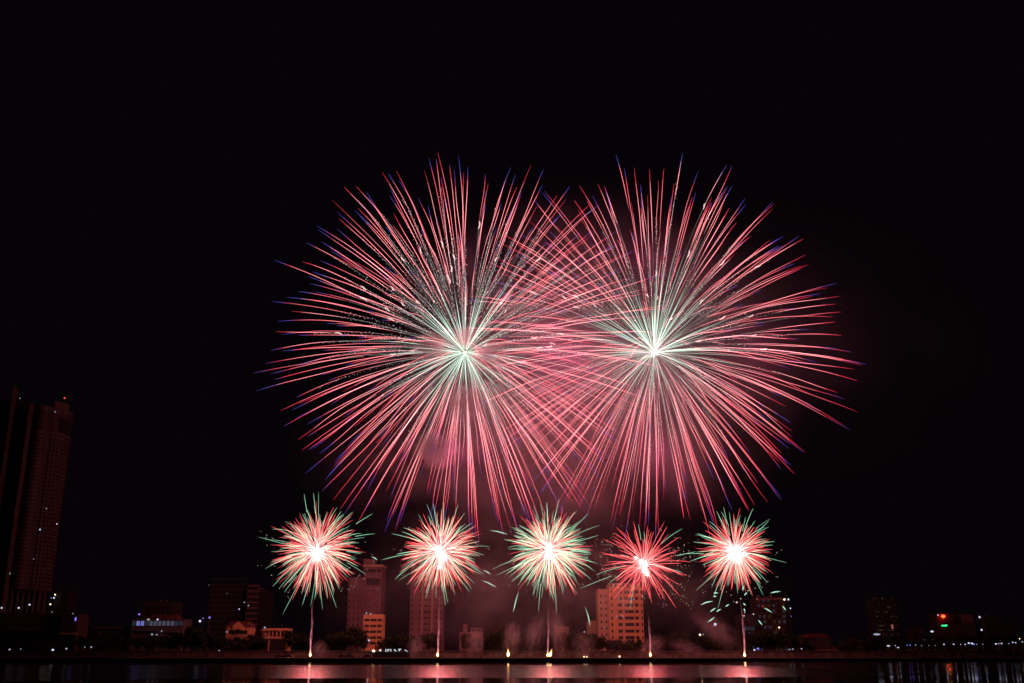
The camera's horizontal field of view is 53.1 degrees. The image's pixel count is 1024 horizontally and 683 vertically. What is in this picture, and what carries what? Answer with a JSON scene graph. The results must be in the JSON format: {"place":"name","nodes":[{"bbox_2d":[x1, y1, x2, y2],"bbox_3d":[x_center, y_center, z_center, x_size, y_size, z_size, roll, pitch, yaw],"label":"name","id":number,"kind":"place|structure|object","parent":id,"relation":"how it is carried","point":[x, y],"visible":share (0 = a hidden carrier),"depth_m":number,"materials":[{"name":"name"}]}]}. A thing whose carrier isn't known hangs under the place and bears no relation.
{"place":"outdoors","nodes":[
{"label":"outdoors","id":0,"kind":"place"},
{"bbox_2d":[0,614,61,650],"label":"podium building","id":1,"kind":"structure","parent":0,"point":[25,629],"depth_m":553.49,"materials":[{"name":"concrete"}]},
{"bbox_2d":[0,387,72,613],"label":"hotel tower","id":2,"kind":"structure","parent":0,"point":[35,444],"depth_m":604.23,"materials":[{"name":"concrete"}]},
{"bbox_2d":[54,640,70,650],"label":"tree","id":3,"kind":"object","parent":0,"point":[60,645],"visible":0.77,"depth_m":529.89,"materials":[{"name":"green plant"}]},
{"bbox_2d":[50,590,78,613],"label":"annex building","id":4,"kind":"structure","parent":0,"point":[65,601],"depth_m":607.43,"materials":[{"name":"grey metal"}]},
{"bbox_2d":[59,613,88,650],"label":"corner pavilion","id":5,"kind":"structure","parent":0,"point":[74,626],"depth_m":551.66,"materials":[{"name":"black glass"}]},
{"bbox_2d":[85,627,130,650],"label":"distant hall","id":6,"kind":"structure","parent":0,"point":[106,632],"depth_m":635.14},
{"bbox_2d":[141,636,157,650],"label":"spreading tree","id":7,"kind":"object","parent":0,"point":[149,645],"visible":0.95,"depth_m":529.50,"materials":[{"name":"green plant"}]},
{"bbox_2d":[129,614,191,650],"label":"riverside hall","id":8,"kind":"structure","parent":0,"point":[160,625],"depth_m":568.40,"materials":[{"name":"white paint"}]},
{"bbox_2d":[155,636,166,650],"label":"tall tree","id":9,"kind":"object","parent":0,"point":[160,641],"visible":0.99,"depth_m":519.67,"materials":[{"name":"green plant"}]},
{"bbox_2d":[142,600,182,618],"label":"concrete block","id":10,"kind":"structure","parent":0,"point":[160,607],"depth_m":629.65,"materials":[{"name":"brown concrete"}]},
{"bbox_2d":[164,631,180,650],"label":"spreading tree","id":11,"kind":"object","parent":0,"point":[170,644],"visible":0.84,"depth_m":531.23,"materials":[{"name":"green plant"}]},
{"bbox_2d":[173,631,194,650],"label":"broadleaf tree","id":12,"kind":"object","parent":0,"point":[182,642],"visible":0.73,"depth_m":530.71,"materials":[{"name":"green plant"}]},
{"bbox_2d":[181,625,207,650],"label":"spreading tree","id":13,"kind":"object","parent":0,"point":[192,630],"visible":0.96,"depth_m":529.06,"materials":[{"name":"green plant"}]},
{"bbox_2d":[195,631,214,650],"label":"broadleaf tree","id":14,"kind":"object","parent":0,"point":[207,638],"visible":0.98,"depth_m":528.78,"materials":[{"name":"green plant"}]},
{"bbox_2d":[214,637,228,650],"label":"broadleaf tree","id":15,"kind":"object","parent":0,"point":[218,644],"visible":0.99,"depth_m":533.36,"materials":[{"name":"green plant"}]},
{"bbox_2d":[222,641,236,650],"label":"tree","id":16,"kind":"object","parent":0,"point":[230,646],"visible":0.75,"depth_m":530.10,"materials":[{"name":"green plant"}]},
{"bbox_2d":[205,584,255,650],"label":"office block","id":17,"kind":"structure","parent":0,"point":[226,605],"depth_m":668.39,"materials":[{"name":"brown concrete"}]},
{"bbox_2d":[233,637,246,650],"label":"spreading tree","id":18,"kind":"object","parent":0,"point":[236,644],"visible":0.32,"depth_m":526.90,"materials":[{"name":"green plant"}]},
{"bbox_2d":[224,621,256,647],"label":"gabled villa","id":19,"kind":"object","parent":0,"point":[235,630],"visible":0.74,"depth_m":550.34,"materials":[{"name":"orange concrete"}]},
{"bbox_2d":[234,629,240,634],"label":"window","id":20,"kind":"structure","parent":19,"relation":"in","point":[237,632],"depth_m":549.38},
{"bbox_2d":[236,639,255,650],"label":"tree","id":21,"kind":"object","parent":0,"point":[243,645],"visible":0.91,"depth_m":518.49,"materials":[{"name":"green plant"}]},
{"bbox_2d":[246,634,260,650],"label":"spreading tree","id":22,"kind":"object","parent":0,"point":[250,636],"visible":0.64,"depth_m":525.01,"materials":[{"name":"green plant"}]},
{"bbox_2d":[244,585,273,650],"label":"office tower","id":23,"kind":"structure","parent":0,"point":[259,604],"depth_m":663.31,"materials":[{"name":"grey concrete"}]},
{"bbox_2d":[251,637,267,650],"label":"broadleaf tree","id":24,"kind":"object","parent":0,"point":[262,642],"visible":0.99,"depth_m":520.05,"materials":[{"name":"green plant"}]},
{"bbox_2d":[261,627,291,650],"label":"terrace house","id":25,"kind":"structure","parent":0,"point":[273,636],"depth_m":549.01,"materials":[{"name":"white paint"}]},
{"bbox_2d":[281,629,300,650],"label":"spreading tree","id":26,"kind":"object","parent":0,"point":[288,639],"visible":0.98,"depth_m":520.46,"materials":[{"name":"green plant"}]},
{"bbox_2d":[292,633,308,650],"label":"broadleaf tree","id":27,"kind":"object","parent":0,"point":[301,640],"visible":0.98,"depth_m":520.55,"materials":[{"name":"green plant"}]},
{"bbox_2d":[305,637,312,650],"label":"tall tree","id":28,"kind":"object","parent":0,"point":[309,641],"visible":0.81,"depth_m":524.60,"materials":[{"name":"green plant"}]},
{"bbox_2d":[312,637,324,650],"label":"broadleaf tree","id":29,"kind":"object","parent":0,"point":[317,643],"visible":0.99,"depth_m":523.05,"materials":[{"name":"green plant"}]},
{"bbox_2d":[323,636,332,649],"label":"tall tree","id":30,"kind":"object","parent":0,"point":[328,640],"visible":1,"depth_m":519.81,"materials":[{"name":"green plant"}]},
{"bbox_2d":[327,631,341,650],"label":"spreading tree","id":31,"kind":"object","parent":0,"point":[334,645],"visible":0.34,"depth_m":532.55,"materials":[{"name":"green plant"}]},
{"bbox_2d":[332,631,354,650],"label":"broadleaf tree","id":32,"kind":"object","parent":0,"point":[344,643],"visible":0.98,"depth_m":520.30,"materials":[{"name":"green plant"}]},
{"bbox_2d":[346,626,370,650],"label":"spreading tree","id":33,"kind":"object","parent":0,"point":[359,637],"visible":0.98,"depth_m":521.31,"materials":[{"name":"green plant"}]},
{"bbox_2d":[346,559,386,650],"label":"stepped tower","id":34,"kind":"structure","parent":0,"point":[366,593],"depth_m":622.09,"materials":[{"name":"brown concrete"}]},
{"bbox_2d":[362,612,384,650],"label":"orange office","id":35,"kind":"structure","parent":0,"point":[374,624],"depth_m":566.55,"materials":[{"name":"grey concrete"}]},
{"bbox_2d":[375,637,392,650],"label":"spreading tree","id":36,"kind":"object","parent":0,"point":[383,645],"visible":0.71,"depth_m":532.74,"materials":[{"name":"green plant"}]},
{"bbox_2d":[372,649,409,657],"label":"lit sign","id":37,"kind":"object","parent":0,"point":[390,654],"visible":1,"depth_m":508.14,"materials":[{"name":"black"}]},
{"bbox_2d":[385,636,401,650],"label":"broadleaf tree","id":38,"kind":"object","parent":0,"point":[392,641],"visible":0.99,"depth_m":517.58,"materials":[{"name":"green plant"}]},
{"bbox_2d":[394,635,407,650],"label":"spreading tree","id":39,"kind":"object","parent":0,"point":[402,645],"visible":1,"depth_m":517.70,"materials":[{"name":"green plant"}]},
{"bbox_2d":[403,636,416,650],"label":"broadleaf tree","id":40,"kind":"object","parent":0,"point":[411,641],"visible":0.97,"depth_m":519.13,"materials":[{"name":"green plant"}]},
{"bbox_2d":[415,637,421,650],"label":"tall tree","id":41,"kind":"object","parent":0,"point":[418,642],"visible":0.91,"depth_m":530.60,"materials":[{"name":"green plant"}]},
{"bbox_2d":[409,562,445,650],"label":"slab tower","id":42,"kind":"structure","parent":0,"point":[427,599],"depth_m":621.33,"materials":[{"name":"brown concrete"}]},
{"bbox_2d":[419,632,436,650],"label":"broadleaf tree","id":43,"kind":"object","parent":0,"point":[426,640],"visible":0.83,"depth_m":526.70,"materials":[{"name":"green plant"}]},
{"bbox_2d":[430,635,441,648],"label":"tall tree","id":44,"kind":"object","parent":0,"point":[436,640],"visible":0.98,"depth_m":522.25,"materials":[{"name":"green plant"}]},
{"bbox_2d":[460,633,477,650],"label":"spreading tree","id":45,"kind":"object","parent":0,"point":[468,641],"visible":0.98,"depth_m":523.15,"materials":[{"name":"green plant"}]},
{"bbox_2d":[459,624,483,650],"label":"canopy house","id":46,"kind":"structure","parent":0,"point":[477,635],"depth_m":581.42,"materials":[{"name":"grey concrete"}]},
{"bbox_2d":[483,636,498,650],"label":"spreading tree","id":47,"kind":"object","parent":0,"point":[487,642],"visible":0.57,"depth_m":525.99,"materials":[{"name":"green plant"}]},
{"bbox_2d":[488,631,507,650],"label":"broadleaf tree","id":48,"kind":"object","parent":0,"point":[495,638],"visible":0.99,"depth_m":518.09,"materials":[{"name":"green plant"}]},
{"bbox_2d":[492,624,518,650],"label":"spreading tree","id":49,"kind":"object","parent":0,"point":[503,629],"visible":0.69,"depth_m":526.48,"materials":[{"name":"green plant"}]},
{"bbox_2d":[0,661,1023,682],"bbox_3d":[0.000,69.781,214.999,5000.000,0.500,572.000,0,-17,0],"label":"river","id":50,"kind":"structure","parent":0,"point":[511,671],"depth_m":221.97,"materials":[{"name":"black liquid"}]},
{"bbox_2d":[0,651,1023,657],"bbox_3d":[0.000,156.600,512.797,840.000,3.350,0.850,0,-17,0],"label":"embankment wall","id":51,"kind":"structure","parent":0,"point":[525,654],"depth_m":512.59,"materials":[{"name":"concrete"}]},
{"bbox_2d":[0,658,1023,660],"bbox_3d":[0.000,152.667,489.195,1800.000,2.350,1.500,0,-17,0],"label":"quay","id":52,"kind":"structure","parent":0,"point":[511,659],"depth_m":488.97,"materials":[{"name":"concrete"}]},
{"bbox_2d":[0,0,1023,650],"label":"sky","id":53,"kind":"structure","parent":0,"point":[712,307],"materials":[{"name":"black"}]},
{"bbox_2d":[509,633,524,650],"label":"broadleaf tree","id":54,"kind":"object","parent":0,"point":[516,641],"visible":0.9,"depth_m":527.67,"materials":[{"name":"green plant"}]},
{"bbox_2d":[519,637,527,650],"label":"tall tree","id":55,"kind":"object","parent":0,"point":[523,640],"visible":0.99,"depth_m":523.98,"materials":[{"name":"green plant"}]},
{"bbox_2d":[526,638,541,650],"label":"broadleaf tree","id":56,"kind":"object","parent":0,"point":[535,644],"visible":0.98,"depth_m":526.75,"materials":[{"name":"green plant"}]},
{"bbox_2d":[555,637,562,650],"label":"tall tree","id":57,"kind":"object","parent":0,"point":[558,638],"visible":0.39,"depth_m":531.68,"materials":[{"name":"green plant"}]},
{"bbox_2d":[553,626,569,650],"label":"louvred house","id":58,"kind":"structure","parent":0,"point":[558,630],"depth_m":625.04,"materials":[{"name":"brown glass"}]},
{"bbox_2d":[555,632,576,650],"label":"spreading tree","id":59,"kind":"object","parent":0,"point":[567,642],"visible":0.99,"depth_m":520.11,"materials":[{"name":"green plant"}]},
{"bbox_2d":[572,633,593,650],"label":"spreading tree","id":60,"kind":"object","parent":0,"point":[583,642],"visible":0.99,"depth_m":522.78,"materials":[{"name":"green plant"}]},
{"bbox_2d":[586,621,595,650],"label":"faint annex","id":61,"kind":"object","parent":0,"point":[590,627],"visible":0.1,"depth_m":616.57,"materials":[{"name":"grey concrete"}]},
{"bbox_2d":[587,633,599,650],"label":"broadleaf tree","id":62,"kind":"object","parent":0,"point":[594,636],"visible":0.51,"depth_m":525.65,"materials":[{"name":"green plant"}]},
{"bbox_2d":[591,636,608,650],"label":"spreading tree","id":63,"kind":"object","parent":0,"point":[602,643],"visible":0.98,"depth_m":519.01,"materials":[{"name":"green plant"}]},
{"bbox_2d":[605,639,614,650],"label":"broadleaf tree","id":64,"kind":"object","parent":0,"point":[610,644],"visible":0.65,"depth_m":527.75,"materials":[{"name":"green plant"}]},
{"bbox_2d":[608,639,628,650],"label":"tree","id":65,"kind":"object","parent":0,"point":[617,645],"visible":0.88,"depth_m":524.86,"materials":[{"name":"green plant"}]},
{"bbox_2d":[595,583,644,650],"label":"ochre tower","id":66,"kind":"structure","parent":0,"point":[619,610],"depth_m":590.90,"materials":[{"name":"orange concrete"}]},
{"bbox_2d":[625,603,634,606],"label":"window","id":67,"kind":"structure","parent":66,"relation":"in","point":[626,604],"depth_m":591.20,"materials":[{"name":"black glass"}]},
{"bbox_2d":[625,639,639,650],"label":"tree","id":68,"kind":"object","parent":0,"point":[632,645],"visible":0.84,"depth_m":529.77,"materials":[{"name":"green plant"}]},
{"bbox_2d":[635,639,642,650],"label":"tall tree","id":69,"kind":"object","parent":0,"point":[639,644],"visible":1,"depth_m":518.88,"materials":[{"name":"green plant"}]},
{"bbox_2d":[643,634,660,650],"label":"spreading tree","id":70,"kind":"object","parent":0,"point":[653,643],"visible":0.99,"depth_m":520.65,"materials":[{"name":"green plant"}]},
{"bbox_2d":[658,636,666,650],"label":"tall tree","id":71,"kind":"object","parent":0,"point":[662,644],"visible":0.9,"depth_m":531.92,"materials":[{"name":"green plant"}]},
{"bbox_2d":[663,632,681,650],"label":"spreading tree","id":72,"kind":"object","parent":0,"point":[671,643],"visible":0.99,"depth_m":530.29,"materials":[{"name":"green plant"}]},
{"bbox_2d":[675,632,693,650],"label":"broadleaf tree","id":73,"kind":"object","parent":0,"point":[683,638],"visible":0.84,"depth_m":530.91,"materials":[{"name":"green plant"}]},
{"bbox_2d":[685,634,698,650],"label":"tall tree","id":74,"kind":"object","parent":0,"point":[692,639],"visible":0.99,"depth_m":521.41,"materials":[{"name":"green plant"}]},
{"bbox_2d":[696,636,709,650],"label":"broadleaf tree","id":75,"kind":"object","parent":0,"point":[702,641],"visible":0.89,"depth_m":525.53,"materials":[{"name":"green plant"}]},
{"bbox_2d":[707,638,713,650],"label":"tall tree","id":76,"kind":"object","parent":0,"point":[711,642],"visible":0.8,"depth_m":532.91,"materials":[{"name":"green plant"}]},
{"bbox_2d":[710,623,726,650],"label":"kiosk block","id":77,"kind":"structure","parent":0,"point":[718,631],"depth_m":596.65,"materials":[{"name":"grey metal"}]},
{"bbox_2d":[713,638,726,650],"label":"spreading tree","id":78,"kind":"object","parent":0,"point":[719,645],"visible":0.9,"depth_m":533.18,"materials":[{"name":"green plant"}]},
{"bbox_2d":[725,637,734,649],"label":"tall tree","id":79,"kind":"object","parent":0,"point":[729,643],"visible":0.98,"depth_m":528.67,"materials":[{"name":"green plant"}]},
{"bbox_2d":[730,630,751,650],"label":"spreading tree","id":80,"kind":"object","parent":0,"point":[743,642],"visible":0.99,"depth_m":530.19,"materials":[{"name":"green plant"}]},
{"bbox_2d":[734,614,759,650],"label":"glazed annex","id":81,"kind":"object","parent":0,"point":[748,623],"visible":0.38,"depth_m":613.72,"materials":[{"name":"grey concrete"}]},
{"bbox_2d":[741,631,757,650],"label":"broadleaf tree","id":82,"kind":"object","parent":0,"point":[751,636],"visible":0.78,"depth_m":531.64,"materials":[{"name":"green plant"}]},
{"bbox_2d":[751,629,766,650],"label":"spreading tree","id":83,"kind":"object","parent":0,"point":[756,644],"visible":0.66,"depth_m":531.99,"materials":[{"name":"green plant"}]},
{"bbox_2d":[757,630,777,650],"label":"broadleaf tree","id":84,"kind":"object","parent":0,"point":[768,637],"visible":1,"depth_m":527.51,"materials":[{"name":"green plant"}]},
{"bbox_2d":[750,595,792,650],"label":"guest house block","id":85,"kind":"structure","parent":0,"point":[773,614],"depth_m":618.94,"materials":[{"name":"black concrete"}]},
{"bbox_2d":[775,633,793,650],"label":"broadleaf tree","id":86,"kind":"object","parent":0,"point":[785,640],"visible":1,"depth_m":522.60,"materials":[{"name":"green plant"}]},
{"bbox_2d":[787,636,799,650],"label":"tall tree","id":87,"kind":"object","parent":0,"point":[796,645],"visible":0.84,"depth_m":528.27,"materials":[{"name":"green plant"}]},
{"bbox_2d":[797,638,810,650],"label":"spreading tree","id":88,"kind":"object","parent":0,"point":[805,644],"visible":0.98,"depth_m":532.58,"materials":[{"name":"green plant"}]},
{"bbox_2d":[793,633,831,650],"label":"faint shed","id":89,"kind":"structure","parent":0,"point":[820,639],"depth_m":614.55,"materials":[{"name":"brown concrete"}]},
{"bbox_2d":[808,646,837,650],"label":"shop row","id":90,"kind":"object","parent":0,"point":[823,648],"visible":0.32,"depth_m":536.41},
{"bbox_2d":[836,639,851,650],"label":"tree","id":91,"kind":"object","parent":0,"point":[843,645],"visible":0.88,"depth_m":522.56,"materials":[{"name":"green plant"}]},
{"bbox_2d":[848,636,860,650],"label":"spreading tree","id":92,"kind":"object","parent":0,"point":[852,641],"visible":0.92,"depth_m":522.31,"materials":[{"name":"green plant"}]},
{"bbox_2d":[852,639,872,650],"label":"tree","id":93,"kind":"object","parent":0,"point":[864,645],"visible":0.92,"depth_m":517.69,"materials":[{"name":"green plant"}]},
{"bbox_2d":[865,597,900,650],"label":"apartment tower","id":94,"kind":"structure","parent":0,"point":[882,617],"depth_m":676.96,"materials":[{"name":"grey concrete"}]},
{"bbox_2d":[876,636,892,650],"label":"broadleaf tree","id":95,"kind":"object","parent":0,"point":[887,641],"visible":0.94,"depth_m":528.13,"materials":[{"name":"green plant"}]},
{"bbox_2d":[889,636,900,650],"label":"tall tree","id":96,"kind":"object","parent":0,"point":[894,641],"visible":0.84,"depth_m":534.24,"materials":[{"name":"green plant"}]},
{"bbox_2d":[898,636,913,650],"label":"broadleaf tree","id":97,"kind":"object","parent":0,"point":[905,641],"visible":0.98,"depth_m":520.56,"materials":[{"name":"green plant"}]},
{"bbox_2d":[906,627,925,650],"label":"brick house","id":98,"kind":"structure","parent":0,"point":[914,632],"depth_m":664.01,"materials":[{"name":"brown brick"}]},
{"bbox_2d":[911,638,921,650],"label":"tall tree","id":99,"kind":"object","parent":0,"point":[916,642],"visible":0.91,"depth_m":533.84,"materials":[{"name":"green plant"}]},
{"bbox_2d":[928,614,958,650],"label":"signed block","id":100,"kind":"structure","parent":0,"point":[943,625],"depth_m":665.62,"materials":[{"name":"black glass"}]},
{"bbox_2d":[941,634,960,650],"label":"spreading tree","id":101,"kind":"object","parent":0,"point":[953,639],"visible":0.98,"depth_m":521.80,"materials":[{"name":"green plant"}]},
{"bbox_2d":[958,637,968,650],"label":"broadleaf tree","id":102,"kind":"object","parent":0,"point":[962,641],"visible":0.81,"depth_m":532.36,"materials":[{"name":"black plant"}]},
{"bbox_2d":[956,614,975,650],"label":"stepped house","id":103,"kind":"structure","parent":0,"point":[965,624],"depth_m":664.92,"materials":[{"name":"black glass"}]},
{"bbox_2d":[961,633,981,650],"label":"spreading tree","id":104,"kind":"object","parent":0,"point":[973,637],"visible":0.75,"depth_m":530.46,"materials":[{"name":"black plant"}]},
{"bbox_2d":[975,637,991,650],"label":"broadleaf tree","id":105,"kind":"object","parent":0,"point":[981,642],"visible":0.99,"depth_m":522.65,"materials":[{"name":"black plant"}]},
{"bbox_2d":[974,615,1004,650],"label":"pale block","id":106,"kind":"structure","parent":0,"point":[986,626],"depth_m":665.22,"materials":[{"name":"grey concrete"}]},
{"bbox_2d":[989,636,998,649],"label":"tall tree","id":107,"kind":"object","parent":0,"point":[994,641],"visible":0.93,"depth_m":533.84,"materials":[{"name":"black plant"}]},
{"bbox_2d":[996,636,1011,650],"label":"broadleaf tree","id":108,"kind":"object","parent":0,"point":[1005,642],"visible":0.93,"depth_m":530.35,"materials":[{"name":"black plant"}]},
{"bbox_2d":[1003,623,1020,650],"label":"end house","id":109,"kind":"structure","parent":0,"point":[1010,629],"depth_m":664.19,"materials":[{"name":"black glass"}]},
{"bbox_2d":[1009,635,1022,650],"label":"tall tree","id":110,"kind":"object","parent":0,"point":[1014,639],"visible":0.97,"depth_m":527.08,"materials":[{"name":"black plant"}]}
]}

